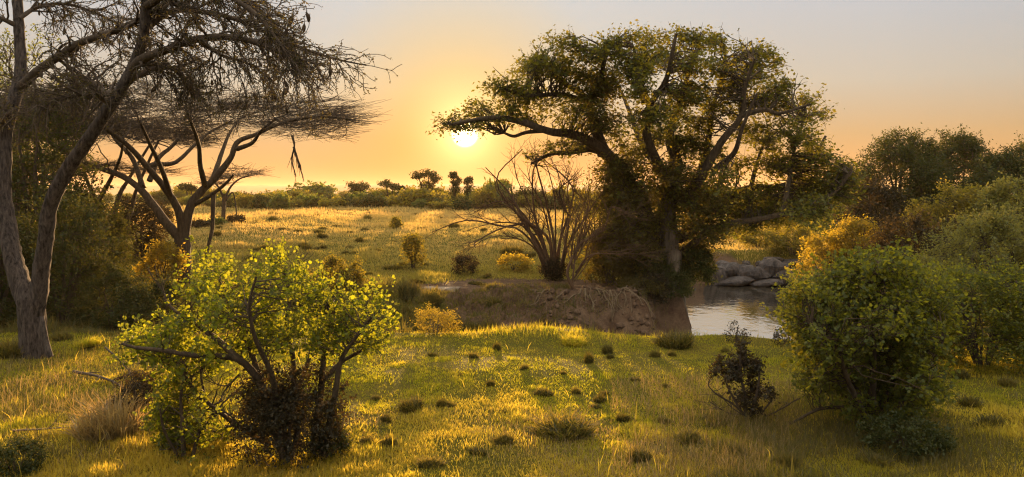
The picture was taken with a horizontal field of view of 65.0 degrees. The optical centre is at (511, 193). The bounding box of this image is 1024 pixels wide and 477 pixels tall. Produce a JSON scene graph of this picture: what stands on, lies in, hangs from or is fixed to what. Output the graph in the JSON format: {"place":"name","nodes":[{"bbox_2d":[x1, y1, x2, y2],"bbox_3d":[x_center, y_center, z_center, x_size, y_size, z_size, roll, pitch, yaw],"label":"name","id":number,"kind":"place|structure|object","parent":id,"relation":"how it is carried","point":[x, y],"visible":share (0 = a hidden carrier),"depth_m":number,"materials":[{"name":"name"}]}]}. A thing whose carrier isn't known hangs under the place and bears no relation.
{"place":"outdoors","nodes":[
{"label":"outdoors","id":0,"kind":"place"},
{"bbox_2d":[0,194,1023,476],"bbox_3d":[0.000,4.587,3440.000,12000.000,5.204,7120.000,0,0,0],"label":"ground","id":1,"kind":"structure","parent":0,"point":[674,310],"depth_m":18.87,"materials":[{"name":"plant"}]},
{"bbox_2d":[0,336,27,359],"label":"grass tussock","id":2,"kind":"object","parent":1,"relation":"on","point":[8,350],"depth_m":19.32,"materials":[{"name":"plant"}]},
{"bbox_2d":[0,433,50,476],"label":"bush","id":3,"kind":"object","parent":1,"relation":"on","point":[25,446],"visible":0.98,"depth_m":11.55,"materials":[{"name":"green plant"}]},
{"bbox_2d":[0,207,61,324],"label":"bush","id":4,"kind":"object","parent":1,"relation":"on","point":[6,294],"visible":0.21,"depth_m":24.97,"materials":[{"name":"green plant"}]},
{"bbox_2d":[0,23,82,212],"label":"evergreen tree","id":5,"kind":"object","parent":1,"relation":"on","point":[6,57],"visible":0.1,"depth_m":43.21,"materials":[{"name":"green plant"}]},
{"bbox_2d":[0,94,119,286],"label":"evergreen tree","id":6,"kind":"object","parent":1,"relation":"on","point":[27,163],"visible":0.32,"depth_m":30.65,"materials":[{"name":"green plant"}]},
{"bbox_2d":[48,328,77,340],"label":"grass tussock","id":7,"kind":"object","parent":1,"relation":"on","point":[57,336],"depth_m":21.76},
{"bbox_2d":[0,180,132,325],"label":"bush","id":8,"kind":"object","parent":1,"relation":"on","point":[77,269],"visible":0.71,"depth_m":25.18,"materials":[{"name":"green plant"}]},
{"bbox_2d":[63,334,105,348],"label":"grass tussock","id":9,"kind":"object","parent":1,"relation":"on","point":[90,341],"depth_m":20.77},
{"bbox_2d":[45,381,157,442],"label":"grass tussock","id":10,"kind":"object","parent":1,"relation":"on","point":[113,421],"depth_m":13.12,"materials":[{"name":"plant"}]},
{"bbox_2d":[69,192,145,287],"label":"bush","id":11,"kind":"object","parent":1,"relation":"on","point":[123,224],"visible":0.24,"depth_m":34.05,"materials":[{"name":"green plant"}]},
{"bbox_2d":[0,331,225,476],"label":"tall grass","id":12,"kind":"structure","parent":1,"relation":"on","point":[46,401],"depth_m":15.59,"materials":[{"name":"plant"}]},
{"bbox_2d":[65,253,161,331],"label":"bush","id":13,"kind":"object","parent":1,"relation":"on","point":[114,277],"visible":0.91,"depth_m":24.84,"materials":[{"name":"green plant"}]},
{"bbox_2d":[12,110,232,262],"bbox_3d":[-20.230,0.130,39.522,12.665,8.780,12.724,0,0,0],"label":"umbrella acacia","id":14,"kind":"object","parent":1,"relation":"on","point":[115,165],"visible":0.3,"depth_m":39.46,"materials":[{"name":"brown plant"}]},
{"bbox_2d":[104,362,169,413],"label":"thicket","id":15,"kind":"object","parent":1,"relation":"on","point":[139,385],"visible":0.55,"depth_m":14.13,"materials":[{"name":"brown plant"}]},
{"bbox_2d":[109,187,176,261],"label":"bush","id":16,"kind":"object","parent":1,"relation":"on","point":[151,220],"visible":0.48,"depth_m":43.36,"materials":[{"name":"green plant"}]},
{"bbox_2d":[123,271,191,324],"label":"bush","id":17,"kind":"object","parent":1,"relation":"on","point":[157,293],"visible":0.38,"depth_m":27.36,"materials":[{"name":"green plant"}]},
{"bbox_2d":[127,235,192,283],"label":"bush","id":18,"kind":"object","parent":1,"relation":"on","point":[163,247],"visible":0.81,"depth_m":34.24,"materials":[{"name":"plant"}]},
{"bbox_2d":[140,181,194,204],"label":"scrub bush","id":19,"kind":"object","parent":1,"relation":"on","point":[177,193],"visible":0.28,"depth_m":171.39,"materials":[{"name":"green plant"}]},
{"bbox_2d":[135,369,215,455],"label":"bush","id":20,"kind":"object","parent":1,"relation":"on","point":[175,395],"visible":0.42,"depth_m":12.46,"materials":[{"name":"green plant"}]},
{"bbox_2d":[0,61,389,283],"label":"umbrella acacia","id":21,"kind":"object","parent":1,"relation":"on","point":[180,233],"visible":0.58,"depth_m":35.62,"materials":[{"name":"brown plant"}]},
{"bbox_2d":[0,0,401,359],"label":"acacia tree","id":22,"kind":"object","parent":1,"relation":"on","point":[30,296],"visible":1,"depth_m":18.63,"materials":[{"name":"brown plant"}]},
{"bbox_2d":[188,166,274,218],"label":"umbrella acacia","id":23,"kind":"object","parent":1,"relation":"on","point":[226,196],"visible":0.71,"depth_m":61.88,"materials":[{"name":"brown plant"}]},
{"bbox_2d":[232,193,253,208],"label":"scrub bush","id":24,"kind":"object","parent":1,"relation":"on","point":[244,201],"visible":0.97,"depth_m":127.50,"materials":[{"name":"green plant"}]},
{"bbox_2d":[104,235,401,463],"bbox_3d":[-4.121,2.450,12.560,4.659,3.623,3.911,0,0,-11],"label":"leafy shrub","id":25,"kind":"object","parent":1,"relation":"on","point":[175,351],"visible":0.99,"depth_m":12.03,"materials":[{"name":"green plant"}]},
{"bbox_2d":[266,190,292,209],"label":"scrub bush","id":26,"kind":"object","parent":1,"relation":"on","point":[279,201],"visible":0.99,"depth_m":126.06,"materials":[{"name":"green plant"}]},
{"bbox_2d":[0,276,577,338],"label":"bank grass","id":27,"kind":"structure","parent":1,"relation":"on","point":[54,328],"depth_m":30.87,"materials":[{"name":"plant"}]},
{"bbox_2d":[416,285,448,307],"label":"grass tussock","id":28,"kind":"object","parent":27,"relation":"on","point":[436,299],"depth_m":31.87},
{"bbox_2d":[223,353,368,472],"bbox_3d":[-3.276,3.254,12.039,2.200,1.698,1.751,0,0,0],"label":"thicket","id":29,"kind":"object","parent":1,"relation":"on","point":[291,413],"visible":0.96,"depth_m":11.90,"materials":[{"name":"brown plant"}]},
{"bbox_2d":[281,180,340,197],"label":"scrub bush","id":30,"kind":"object","parent":1,"relation":"on","point":[322,189],"visible":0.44,"depth_m":204.17,"materials":[{"name":"green plant"}]},
{"bbox_2d":[306,252,356,298],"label":"bush","id":31,"kind":"object","parent":1,"relation":"on","point":[331,261],"visible":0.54,"depth_m":32.70,"materials":[{"name":"green plant"}]},
{"bbox_2d":[309,413,355,459],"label":"bush","id":32,"kind":"object","parent":1,"relation":"on","point":[344,439],"visible":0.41,"depth_m":12.19,"materials":[{"name":"green plant"}]},
{"bbox_2d":[317,195,348,207],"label":"scrub bush","id":33,"kind":"object","parent":1,"relation":"on","point":[327,203],"visible":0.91,"depth_m":130.08,"materials":[{"name":"green plant"}]},
{"bbox_2d":[343,253,368,284],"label":"bush","id":34,"kind":"object","parent":1,"relation":"on","point":[358,274],"visible":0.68,"depth_m":34.50,"materials":[{"name":"yellow plant"}]},
{"bbox_2d":[343,180,370,192],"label":"savanna tree","id":35,"kind":"object","parent":1,"relation":"on","point":[357,186],"visible":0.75,"depth_m":164.34,"materials":[{"name":"green plant"}]},
{"bbox_2d":[357,192,388,207],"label":"scrub bush","id":36,"kind":"object","parent":1,"relation":"on","point":[370,200],"visible":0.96,"depth_m":129.10,"materials":[{"name":"green plant"}]},
{"bbox_2d":[377,179,406,196],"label":"savanna tree","id":37,"kind":"object","parent":1,"relation":"on","point":[392,186],"visible":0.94,"depth_m":159.62,"materials":[{"name":"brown plant"}]},
{"bbox_2d":[394,394,426,413],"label":"grass tussock","id":38,"kind":"object","parent":1,"relation":"on","point":[405,405],"depth_m":14.66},
{"bbox_2d":[394,278,427,299],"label":"grass tussock","id":39,"kind":"object","parent":1,"relation":"on","point":[408,289],"depth_m":32.75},
{"bbox_2d":[397,229,428,267],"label":"bush","id":40,"kind":"object","parent":1,"relation":"on","point":[408,246],"visible":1,"depth_m":41.14,"materials":[{"name":"green plant"}]},
{"bbox_2d":[387,181,451,206],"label":"scrub bush","id":41,"kind":"object","parent":1,"relation":"on","point":[409,194],"visible":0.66,"depth_m":135.60,"materials":[{"name":"green plant"}]},
{"bbox_2d":[409,168,442,191],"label":"savanna tree","id":42,"kind":"object","parent":1,"relation":"on","point":[433,177],"visible":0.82,"depth_m":149.58,"materials":[{"name":"green plant"}]},
{"bbox_2d":[415,453,451,468],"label":"grass tussock","id":43,"kind":"object","parent":1,"relation":"on","point":[427,462],"depth_m":11.81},
{"bbox_2d":[409,302,462,334],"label":"bush","id":44,"kind":"object","parent":1,"relation":"on","point":[427,314],"visible":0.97,"depth_m":22.45,"materials":[{"name":"plant"}]},
{"bbox_2d":[425,198,454,209],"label":"scrub bush","id":45,"kind":"object","parent":1,"relation":"on","point":[437,204],"visible":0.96,"depth_m":128.96,"materials":[{"name":"green plant"}]},
{"bbox_2d":[447,171,461,195],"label":"savanna tree","id":46,"kind":"object","parent":1,"relation":"on","point":[455,187],"visible":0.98,"depth_m":147.72,"materials":[{"name":"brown plant"}]},
{"bbox_2d":[32,202,889,295],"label":"meadow grass","id":47,"kind":"structure","parent":1,"relation":"on","point":[411,223],"depth_m":53.87,"materials":[{"name":"plant"}]},
{"bbox_2d":[451,195,475,209],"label":"scrub bush","id":48,"kind":"object","parent":1,"relation":"on","point":[461,203],"visible":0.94,"depth_m":125.22,"materials":[{"name":"green plant"}]},
{"bbox_2d":[449,252,481,274],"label":"bush","id":49,"kind":"object","parent":1,"relation":"on","point":[459,261],"visible":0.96,"depth_m":39.25,"materials":[{"name":"brown plant"}]},
{"bbox_2d":[469,186,501,208],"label":"scrub bush","id":50,"kind":"object","parent":1,"relation":"on","point":[482,195],"visible":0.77,"depth_m":128.90,"materials":[{"name":"green plant"}]},
{"bbox_2d":[473,176,514,208],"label":"scrub bush","id":51,"kind":"object","parent":1,"relation":"on","point":[490,183],"visible":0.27,"depth_m":131.29,"materials":[{"name":"green plant"}]},
{"bbox_2d":[487,427,513,444],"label":"grass tussock","id":52,"kind":"object","parent":1,"relation":"on","point":[503,440],"depth_m":12.71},
{"bbox_2d":[418,135,599,277],"bbox_3d":[0.405,0.553,38.206,8.365,6.747,7.076,0,0,-22],"label":"dry shrub","id":53,"kind":"object","parent":1,"relation":"on","point":[524,222],"visible":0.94,"depth_m":37.38,"materials":[{"name":"plant"}]},
{"bbox_2d":[0,323,1023,476],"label":"grass","id":54,"kind":"structure","parent":1,"relation":"on","point":[184,468],"depth_m":13.64,"materials":[{"name":"plant"}]},
{"bbox_2d":[495,250,534,271],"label":"bush","id":55,"kind":"object","parent":1,"relation":"on","point":[524,264],"visible":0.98,"depth_m":40.47,"materials":[{"name":"plant"}]},
{"bbox_2d":[342,404,713,476],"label":"tall grass","id":56,"kind":"structure","parent":1,"relation":"on","point":[585,456],"depth_m":12.47,"materials":[{"name":"plant"}]},
{"bbox_2d":[392,319,706,340],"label":"tall grass","id":57,"kind":"structure","parent":1,"relation":"on","point":[536,327],"depth_m":22.15,"materials":[{"name":"plant"}]},
{"bbox_2d":[536,255,567,281],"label":"bush","id":58,"kind":"object","parent":1,"relation":"on","point":[555,274],"visible":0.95,"depth_m":37.01,"materials":[{"name":"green plant"}]},
{"bbox_2d":[546,180,591,209],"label":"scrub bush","id":59,"kind":"object","parent":1,"relation":"on","point":[570,192],"visible":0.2,"depth_m":134.62,"materials":[{"name":"green plant"}]},
{"bbox_2d":[518,402,620,441],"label":"grass tussock","id":60,"kind":"object","parent":1,"relation":"on","point":[564,424],"depth_m":13.20,"materials":[{"name":"plant"}]},
{"bbox_2d":[558,332,589,346],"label":"grass tussock","id":61,"kind":"object","parent":1,"relation":"on","point":[574,340],"depth_m":21.02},
{"bbox_2d":[557,184,614,264],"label":"bush","id":62,"kind":"object","parent":1,"relation":"on","point":[581,256],"visible":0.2,"depth_m":41.85,"materials":[{"name":"green plant"}]},
{"bbox_2d":[520,284,655,336],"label":"earth clods","id":63,"kind":"object","parent":1,"relation":"on","point":[621,325],"visible":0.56,"depth_m":31.27,"materials":[{"name":"soil"}]},
{"bbox_2d":[515,278,670,335],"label":"bank grass","id":64,"kind":"structure","parent":1,"relation":"on","point":[546,285],"depth_m":32.16,"materials":[{"name":"plant"}]},
{"bbox_2d":[579,231,641,286],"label":"bush","id":65,"kind":"object","parent":1,"relation":"on","point":[613,270],"visible":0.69,"depth_m":34.62,"materials":[{"name":"green plant"}]},
{"bbox_2d":[554,166,675,289],"bbox_3d":[4.476,1.355,33.665,4.336,5.408,5.011,0,0,-20],"label":"dry shrub","id":66,"kind":"object","parent":1,"relation":"on","point":[580,241],"visible":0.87,"depth_m":33.97,"materials":[{"name":"brown plant"}]},
{"bbox_2d":[585,209,663,284],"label":"bush","id":67,"kind":"object","parent":1,"relation":"on","point":[602,281],"visible":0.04,"depth_m":36.25,"materials":[{"name":"green plant"}]},
{"bbox_2d":[623,444,656,463],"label":"grass tussock","id":68,"kind":"object","parent":1,"relation":"on","point":[641,455],"depth_m":11.98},
{"bbox_2d":[615,272,667,295],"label":"bush","id":69,"kind":"object","parent":1,"relation":"on","point":[624,282],"visible":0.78,"depth_m":33.02,"materials":[{"name":"green plant"}]},
{"bbox_2d":[425,19,875,316],"bbox_3d":[6.043,-1.460,35.077,19.598,13.778,9.801,0,0,0],"label":"fig tree","id":70,"kind":"object","parent":1,"relation":"on","point":[701,200],"visible":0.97,"depth_m":34.47,"materials":[{"name":"green plant"}]},
{"bbox_2d":[638,265,675,304],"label":"bush","id":71,"kind":"object","parent":1,"relation":"on","point":[660,298],"visible":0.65,"depth_m":33.35,"materials":[{"name":"green plant"}]},
{"bbox_2d":[644,249,689,283],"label":"bush","id":72,"kind":"object","parent":1,"relation":"on","point":[667,266],"visible":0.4,"depth_m":34.58,"materials":[{"name":"green plant"}]},
{"bbox_2d":[646,324,697,348],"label":"grass tussock","id":73,"kind":"object","parent":1,"relation":"on","point":[670,340],"depth_m":20.93,"materials":[{"name":"plant"}]},
{"bbox_2d":[663,268,695,299],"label":"bush","id":74,"kind":"object","parent":1,"relation":"on","point":[673,276],"visible":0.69,"depth_m":33.87,"materials":[{"name":"green plant"}]},
{"bbox_2d":[668,425,702,444],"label":"grass tussock","id":75,"kind":"object","parent":1,"relation":"on","point":[690,434],"depth_m":12.91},
{"bbox_2d":[681,242,722,286],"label":"bush","id":76,"kind":"object","parent":1,"relation":"on","point":[702,269],"visible":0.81,"depth_m":35.01,"materials":[{"name":"green plant"}]},
{"bbox_2d":[697,411,734,426],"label":"grass tussock","id":77,"kind":"object","parent":1,"relation":"on","point":[717,416],"depth_m":14.04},
{"bbox_2d":[722,320,751,342],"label":"bush","id":78,"kind":"object","parent":1,"relation":"on","point":[739,336],"visible":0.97,"depth_m":21.57,"materials":[{"name":"green plant"}]},
{"bbox_2d":[693,337,810,419],"bbox_3d":[4.270,3.339,14.328,2.155,1.591,1.418,0,0,0],"label":"thorn shrub","id":79,"kind":"object","parent":1,"relation":"on","point":[752,366],"visible":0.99,"depth_m":14.28,"materials":[{"name":"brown plant"}]},
{"bbox_2d":[735,228,775,247],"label":"bush","id":80,"kind":"object","parent":1,"relation":"on","point":[750,241],"visible":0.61,"depth_m":59.29,"materials":[{"name":"green plant"}]},
{"bbox_2d":[775,448,803,468],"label":"grass tussock","id":81,"kind":"object","parent":1,"relation":"on","point":[790,458],"depth_m":11.72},
{"bbox_2d":[761,224,819,255],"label":"bush","id":82,"kind":"object","parent":1,"relation":"on","point":[777,239],"visible":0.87,"depth_m":56.75,"materials":[{"name":"green plant"}]},
{"bbox_2d":[785,248,830,287],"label":"bush","id":83,"kind":"object","parent":1,"relation":"on","point":[805,266],"visible":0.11,"depth_m":43.52,"materials":[{"name":"plant"}]},
{"bbox_2d":[796,225,853,267],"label":"bush","id":84,"kind":"object","parent":1,"relation":"on","point":[813,242],"visible":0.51,"depth_m":45.09,"materials":[{"name":"plant"}]},
{"bbox_2d":[810,164,860,240],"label":"bush","id":85,"kind":"object","parent":1,"relation":"on","point":[827,227],"visible":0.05,"depth_m":65.85,"materials":[{"name":"green plant"}]},
{"bbox_2d":[823,213,899,261],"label":"bush","id":86,"kind":"object","parent":1,"relation":"on","point":[848,230],"visible":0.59,"depth_m":43.08,"materials":[{"name":"plant"}]},
{"bbox_2d":[759,230,976,430],"bbox_3d":[6.202,2.478,13.934,3.684,3.840,4.525,0,0,17],"label":"leafy shrub","id":87,"kind":"object","parent":1,"relation":"on","point":[886,348],"visible":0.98,"depth_m":13.23,"materials":[{"name":"green plant"}]},
{"bbox_2d":[828,166,913,257],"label":"bush","id":88,"kind":"object","parent":1,"relation":"on","point":[880,193],"visible":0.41,"depth_m":45.59,"materials":[{"name":"green plant"}]},
{"bbox_2d":[850,448,893,467],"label":"grass tussock","id":89,"kind":"object","parent":1,"relation":"on","point":[873,459],"depth_m":11.78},
{"bbox_2d":[837,122,962,250],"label":"evergreen tree","id":90,"kind":"object","parent":1,"relation":"on","point":[901,152],"visible":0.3,"depth_m":49.08,"materials":[{"name":"green plant"}]},
{"bbox_2d":[850,402,958,462],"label":"bush","id":91,"kind":"object","parent":1,"relation":"on","point":[908,429],"visible":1,"depth_m":12.20,"materials":[{"name":"green plant"}]},
{"bbox_2d":[852,205,956,269],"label":"bush","id":92,"kind":"object","parent":1,"relation":"on","point":[912,229],"visible":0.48,"depth_m":35.66,"materials":[{"name":"green plant"}]},
{"bbox_2d":[859,249,986,353],"bbox_3d":[10.309,2.773,20.977,3.918,2.630,3.466,0,0,0],"label":"bush","id":93,"kind":"object","parent":1,"relation":"on","point":[926,257],"visible":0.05,"depth_m":20.51,"materials":[{"name":"green plant"}]},
{"bbox_2d":[896,150,959,261],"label":"bush","id":94,"kind":"object","parent":1,"relation":"on","point":[924,173],"visible":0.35,"depth_m":46.72,"materials":[{"name":"green plant"}]},
{"bbox_2d":[904,123,1006,216],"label":"evergreen tree","id":95,"kind":"object","parent":1,"relation":"on","point":[962,146],"visible":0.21,"depth_m":50.97,"materials":[{"name":"green plant"}]},
{"bbox_2d":[898,173,1020,265],"bbox_3d":[22.216,1.496,39.963,6.276,5.114,5.214,0,0,0],"label":"bush","id":96,"kind":"object","parent":1,"relation":"on","point":[965,194],"visible":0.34,"depth_m":39.63,"materials":[{"name":"green plant"}]},
{"bbox_2d":[904,197,1023,343],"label":"bush","id":97,"kind":"object","parent":1,"relation":"on","point":[967,241],"visible":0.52,"depth_m":21.32,"materials":[{"name":"green plant"}]},
{"bbox_2d":[950,392,989,407],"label":"grass tussock","id":98,"kind":"object","parent":1,"relation":"on","point":[969,401],"depth_m":15.31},
{"bbox_2d":[920,248,1023,378],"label":"bush","id":99,"kind":"object","parent":1,"relation":"on","point":[1001,282],"visible":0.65,"depth_m":17.96,"materials":[{"name":"green plant"}]},
{"bbox_2d":[957,151,1020,249],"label":"bush","id":100,"kind":"object","parent":1,"relation":"on","point":[988,177],"visible":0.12,"depth_m":45.86,"materials":[{"name":"green plant"}]},
{"bbox_2d":[955,139,1023,227],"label":"evergreen tree","id":101,"kind":"object","parent":1,"relation":"on","point":[1011,162],"visible":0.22,"depth_m":48.58,"materials":[{"name":"green plant"}]},
{"bbox_2d":[969,412,1010,429],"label":"grass tussock","id":102,"kind":"object","parent":1,"relation":"on","point":[993,419],"depth_m":13.67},
{"bbox_2d":[965,167,1023,279],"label":"bush","id":103,"kind":"object","parent":1,"relation":"on","point":[994,192],"visible":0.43,"depth_m":37.24,"materials":[{"name":"green plant"}]},
{"bbox_2d":[0,0,1023,185],"label":"sky","id":104,"kind":"structure","parent":0,"point":[885,64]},
{"bbox_2d":[45,184,1011,193],"bbox_3d":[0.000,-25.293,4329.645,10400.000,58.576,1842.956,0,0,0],"label":"hills","id":105,"kind":"structure","parent":0,"point":[234,188],"depth_m":4018.16,"materials":[{"name":"plant"}]},
{"bbox_2d":[610,366,804,476],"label":"tall grass","id":106,"kind":"structure","parent":0,"point":[681,422],"depth_m":13.70,"materials":[{"name":"plant"}]},
{"bbox_2d":[685,283,797,338],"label":"river","id":107,"kind":"structure","parent":0,"point":[713,309],"depth_m":41.65,"materials":[{"name":"liquid"}]},
{"bbox_2d":[720,262,739,276],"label":"boulder","id":108,"kind":"object","parent":107,"relation":"in","point":[732,268],"visible":0.45,"depth_m":52.73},
{"bbox_2d":[717,276,754,285],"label":"boulder","id":109,"kind":"object","parent":107,"relation":"in","point":[737,280],"visible":0.88,"depth_m":52.04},
{"bbox_2d":[747,266,771,284],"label":"boulder","id":110,"kind":"object","parent":107,"relation":"in","point":[758,273],"visible":0.57,"depth_m":52.39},
{"bbox_2d":[749,279,783,286],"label":"boulder","id":111,"kind":"object","parent":107,"relation":"in","point":[765,283],"visible":0.85,"depth_m":51.75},
{"bbox_2d":[758,258,786,278],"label":"boulder","id":112,"kind":"object","parent":107,"relation":"in","point":[772,266],"visible":0.48,"depth_m":52.84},
{"bbox_2d":[661,385,1023,476],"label":"tall grass","id":113,"kind":"structure","parent":0,"point":[793,446],"depth_m":12.47,"materials":[{"name":"plant"}]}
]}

